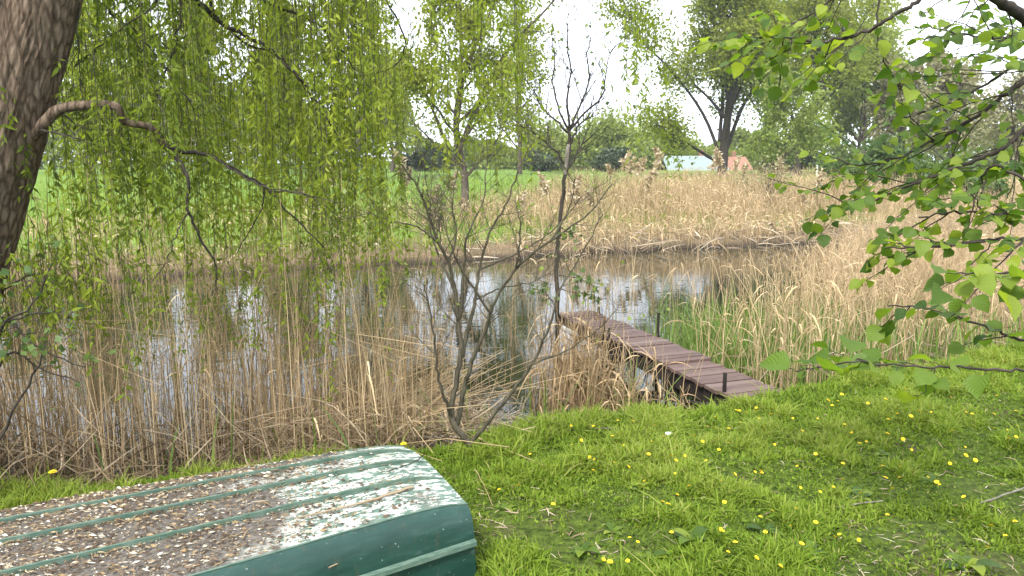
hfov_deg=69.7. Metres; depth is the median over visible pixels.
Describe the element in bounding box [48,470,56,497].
dandelion
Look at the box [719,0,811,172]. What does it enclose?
poplar tree
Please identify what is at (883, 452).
weed
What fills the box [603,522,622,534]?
weed
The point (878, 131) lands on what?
field tree
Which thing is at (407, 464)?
fallen twig
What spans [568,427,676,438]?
fallen stick
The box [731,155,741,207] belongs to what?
plumed reed
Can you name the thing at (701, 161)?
house
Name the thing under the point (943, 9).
sky
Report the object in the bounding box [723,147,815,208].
bare shrub
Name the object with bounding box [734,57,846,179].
young willow
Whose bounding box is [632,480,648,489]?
weed
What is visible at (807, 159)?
dark bush
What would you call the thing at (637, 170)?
plumed reed
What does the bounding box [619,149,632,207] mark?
plumed reed
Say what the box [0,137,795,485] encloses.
dry reeds
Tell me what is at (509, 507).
weed
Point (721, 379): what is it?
jetty
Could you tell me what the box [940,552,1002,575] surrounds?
weed
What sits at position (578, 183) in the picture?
plumed reed
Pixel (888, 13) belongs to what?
poplar tree
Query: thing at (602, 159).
dark bush
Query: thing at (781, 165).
plumed reed
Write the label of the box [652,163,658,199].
plumed reed
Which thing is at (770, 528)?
weed
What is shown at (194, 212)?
meadow grass
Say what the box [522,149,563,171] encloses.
dark bush
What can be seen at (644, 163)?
plumed reed
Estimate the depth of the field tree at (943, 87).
57.66 m
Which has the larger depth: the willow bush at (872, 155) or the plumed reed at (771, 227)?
the willow bush at (872, 155)
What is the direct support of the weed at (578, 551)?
on the ground at (532, 529)
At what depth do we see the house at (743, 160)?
88.51 m
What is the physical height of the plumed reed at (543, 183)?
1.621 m
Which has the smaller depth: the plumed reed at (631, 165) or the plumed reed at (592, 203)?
the plumed reed at (592, 203)
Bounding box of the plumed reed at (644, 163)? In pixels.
[638,156,646,213]
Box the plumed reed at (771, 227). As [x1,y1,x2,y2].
[767,219,778,235]
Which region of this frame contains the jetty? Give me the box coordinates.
[556,307,782,407]
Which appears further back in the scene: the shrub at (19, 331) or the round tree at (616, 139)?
the round tree at (616, 139)
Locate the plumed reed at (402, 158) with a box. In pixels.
[393,148,411,217]
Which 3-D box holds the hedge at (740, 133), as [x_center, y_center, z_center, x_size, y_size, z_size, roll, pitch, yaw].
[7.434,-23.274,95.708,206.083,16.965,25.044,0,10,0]
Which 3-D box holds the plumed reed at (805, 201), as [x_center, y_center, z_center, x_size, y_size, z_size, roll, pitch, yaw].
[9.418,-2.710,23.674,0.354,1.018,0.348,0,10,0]
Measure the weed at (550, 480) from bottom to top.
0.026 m
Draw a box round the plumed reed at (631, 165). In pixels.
[625,156,636,209]
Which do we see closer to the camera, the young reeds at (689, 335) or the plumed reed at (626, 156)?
the young reeds at (689, 335)
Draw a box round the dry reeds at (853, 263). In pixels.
[661,185,1023,390]
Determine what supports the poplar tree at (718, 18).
on the ground at (532, 529)
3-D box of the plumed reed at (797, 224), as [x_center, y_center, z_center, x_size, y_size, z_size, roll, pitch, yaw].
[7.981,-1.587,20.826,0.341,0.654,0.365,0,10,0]
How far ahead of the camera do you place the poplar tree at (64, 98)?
55.31 m
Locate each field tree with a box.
[822,14,926,161]
[859,46,956,166]
[902,52,1018,164]
[949,64,1023,181]
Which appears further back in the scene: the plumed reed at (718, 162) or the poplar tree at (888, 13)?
the poplar tree at (888, 13)
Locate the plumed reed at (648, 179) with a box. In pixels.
[643,168,655,219]
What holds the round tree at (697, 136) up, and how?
on the ground at (532, 529)
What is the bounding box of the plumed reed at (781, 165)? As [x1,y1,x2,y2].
[777,157,785,177]
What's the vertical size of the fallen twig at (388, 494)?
0.014 m
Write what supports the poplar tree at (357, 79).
on the ground at (532, 529)
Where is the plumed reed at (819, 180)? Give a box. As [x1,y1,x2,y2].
[811,167,827,195]
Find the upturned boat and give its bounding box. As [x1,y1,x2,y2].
[0,445,476,575]
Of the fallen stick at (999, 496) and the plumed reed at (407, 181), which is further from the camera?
the plumed reed at (407, 181)
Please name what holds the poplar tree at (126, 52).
on the ground at (532, 529)
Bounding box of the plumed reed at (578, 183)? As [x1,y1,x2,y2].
[565,173,582,221]
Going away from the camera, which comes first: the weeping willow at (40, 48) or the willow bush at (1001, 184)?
the weeping willow at (40, 48)
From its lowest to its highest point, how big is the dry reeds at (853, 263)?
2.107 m
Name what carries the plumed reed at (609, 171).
on the ground at (532, 529)
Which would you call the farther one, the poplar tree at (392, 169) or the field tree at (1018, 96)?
the poplar tree at (392, 169)
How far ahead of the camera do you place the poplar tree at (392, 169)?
72.14 m
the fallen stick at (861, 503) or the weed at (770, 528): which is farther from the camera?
the fallen stick at (861, 503)
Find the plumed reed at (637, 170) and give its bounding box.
[632,157,642,189]
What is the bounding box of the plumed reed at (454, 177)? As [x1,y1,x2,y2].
[445,168,459,228]
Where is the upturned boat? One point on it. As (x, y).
(428, 538)
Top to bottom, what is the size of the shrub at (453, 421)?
2.172 m
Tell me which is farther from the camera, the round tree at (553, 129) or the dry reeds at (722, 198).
the round tree at (553, 129)
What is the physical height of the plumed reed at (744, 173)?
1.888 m
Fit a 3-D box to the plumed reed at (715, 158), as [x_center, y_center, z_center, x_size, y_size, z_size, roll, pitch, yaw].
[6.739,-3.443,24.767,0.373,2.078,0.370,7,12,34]
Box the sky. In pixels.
[44,0,1023,162]
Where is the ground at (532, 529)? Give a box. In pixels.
[0,163,1023,575]
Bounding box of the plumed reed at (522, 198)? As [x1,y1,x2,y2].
[514,189,526,224]
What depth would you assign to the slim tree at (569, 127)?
8.80 m
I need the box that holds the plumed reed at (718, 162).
[713,146,722,185]
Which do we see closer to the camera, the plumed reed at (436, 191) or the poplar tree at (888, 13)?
the plumed reed at (436, 191)
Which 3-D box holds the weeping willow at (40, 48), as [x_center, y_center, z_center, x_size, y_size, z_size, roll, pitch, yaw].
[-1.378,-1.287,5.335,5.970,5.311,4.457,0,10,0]
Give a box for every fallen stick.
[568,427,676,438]
[834,500,882,507]
[980,487,1023,503]
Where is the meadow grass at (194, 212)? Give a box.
[17,172,1015,282]
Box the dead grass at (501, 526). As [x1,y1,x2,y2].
[429,381,1023,575]
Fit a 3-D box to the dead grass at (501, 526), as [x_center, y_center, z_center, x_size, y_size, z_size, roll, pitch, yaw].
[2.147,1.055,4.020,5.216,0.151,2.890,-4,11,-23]
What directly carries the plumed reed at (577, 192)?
on the ground at (532, 529)
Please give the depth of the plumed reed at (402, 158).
20.19 m
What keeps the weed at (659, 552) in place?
on the ground at (532, 529)
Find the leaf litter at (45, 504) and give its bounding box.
[0,447,437,575]
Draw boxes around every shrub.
[0,233,122,439]
[326,95,670,446]
[396,171,471,231]
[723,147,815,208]
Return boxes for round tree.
[508,110,590,170]
[549,100,658,170]
[637,121,705,146]
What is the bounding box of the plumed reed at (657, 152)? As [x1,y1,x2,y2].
[652,146,664,209]
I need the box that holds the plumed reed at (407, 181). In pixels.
[405,166,412,221]
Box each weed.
[494,503,515,511]
[548,475,562,482]
[570,542,599,558]
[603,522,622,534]
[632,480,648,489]
[632,550,668,559]
[671,526,707,546]
[746,524,781,534]
[795,539,826,556]
[846,486,872,501]
[875,449,889,454]
[919,474,937,483]
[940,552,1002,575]
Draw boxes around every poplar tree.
[51,0,142,173]
[101,10,170,165]
[161,0,248,169]
[225,0,326,173]
[317,0,403,179]
[363,45,427,171]
[469,0,560,173]
[588,0,848,176]
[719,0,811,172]
[765,0,904,175]
[821,0,922,156]
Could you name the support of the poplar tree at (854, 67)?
on the ground at (532, 529)
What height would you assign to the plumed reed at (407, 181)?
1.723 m
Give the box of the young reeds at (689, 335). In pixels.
[0,272,1023,481]
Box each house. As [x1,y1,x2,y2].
[657,150,728,170]
[728,151,751,169]
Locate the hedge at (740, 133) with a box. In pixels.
[39,51,1023,169]
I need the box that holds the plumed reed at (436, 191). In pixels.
[429,184,440,215]
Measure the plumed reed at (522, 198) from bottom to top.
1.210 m
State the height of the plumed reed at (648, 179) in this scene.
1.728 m
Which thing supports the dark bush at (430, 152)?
on the ground at (532, 529)
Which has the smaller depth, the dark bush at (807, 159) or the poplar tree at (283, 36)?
the poplar tree at (283, 36)
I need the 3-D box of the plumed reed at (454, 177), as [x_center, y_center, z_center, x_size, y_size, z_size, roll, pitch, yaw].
[-1.605,-2.418,19.878,0.424,1.717,0.406,0,10,0]
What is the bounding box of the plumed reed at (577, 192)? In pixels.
[572,183,586,214]
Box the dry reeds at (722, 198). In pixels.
[16,165,1023,272]
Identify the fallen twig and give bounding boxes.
[295,486,412,517]
[389,455,423,470]
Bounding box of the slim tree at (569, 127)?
[491,0,649,339]
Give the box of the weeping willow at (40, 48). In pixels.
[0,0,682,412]
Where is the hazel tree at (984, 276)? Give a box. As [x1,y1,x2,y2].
[688,0,1023,403]
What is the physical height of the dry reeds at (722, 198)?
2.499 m
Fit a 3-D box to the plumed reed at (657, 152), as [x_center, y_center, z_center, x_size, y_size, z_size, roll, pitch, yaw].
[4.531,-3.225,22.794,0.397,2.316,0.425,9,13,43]
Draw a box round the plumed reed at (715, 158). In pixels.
[708,155,717,183]
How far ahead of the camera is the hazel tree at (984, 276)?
2.78 m
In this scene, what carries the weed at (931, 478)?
on the ground at (532, 529)
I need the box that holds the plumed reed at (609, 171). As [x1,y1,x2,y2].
[604,162,612,205]
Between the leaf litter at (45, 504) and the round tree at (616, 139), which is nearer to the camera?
the leaf litter at (45, 504)
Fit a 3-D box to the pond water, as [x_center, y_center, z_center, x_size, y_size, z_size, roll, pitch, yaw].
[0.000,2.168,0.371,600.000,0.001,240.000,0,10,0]
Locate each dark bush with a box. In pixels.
[401,141,457,170]
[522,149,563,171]
[588,145,634,171]
[760,146,818,171]
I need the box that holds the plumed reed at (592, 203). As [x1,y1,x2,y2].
[585,187,599,217]
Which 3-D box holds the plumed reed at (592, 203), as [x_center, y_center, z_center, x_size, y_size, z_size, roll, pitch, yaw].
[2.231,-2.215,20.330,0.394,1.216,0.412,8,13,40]
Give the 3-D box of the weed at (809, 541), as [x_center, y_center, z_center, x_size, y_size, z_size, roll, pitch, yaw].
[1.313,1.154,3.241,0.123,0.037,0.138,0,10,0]
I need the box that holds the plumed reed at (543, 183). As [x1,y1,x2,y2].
[537,171,552,224]
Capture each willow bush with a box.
[811,133,935,200]
[925,151,1013,207]
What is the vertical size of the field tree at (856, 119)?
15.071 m
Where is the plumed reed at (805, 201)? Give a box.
[801,189,809,214]
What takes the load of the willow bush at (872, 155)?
on the ground at (532, 529)
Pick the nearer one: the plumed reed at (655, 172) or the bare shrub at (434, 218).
the bare shrub at (434, 218)
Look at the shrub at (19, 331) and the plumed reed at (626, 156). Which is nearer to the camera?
the shrub at (19, 331)
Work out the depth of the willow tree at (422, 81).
22.89 m
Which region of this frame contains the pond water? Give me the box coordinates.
[0,230,1023,479]
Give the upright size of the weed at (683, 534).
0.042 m
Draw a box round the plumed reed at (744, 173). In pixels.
[737,161,748,206]
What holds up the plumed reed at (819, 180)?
on the ground at (532, 529)
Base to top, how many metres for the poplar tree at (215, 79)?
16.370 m
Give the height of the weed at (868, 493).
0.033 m
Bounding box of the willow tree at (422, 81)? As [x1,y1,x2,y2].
[379,0,566,215]
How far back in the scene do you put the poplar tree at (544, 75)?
57.87 m
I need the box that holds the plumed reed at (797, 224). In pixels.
[788,221,799,232]

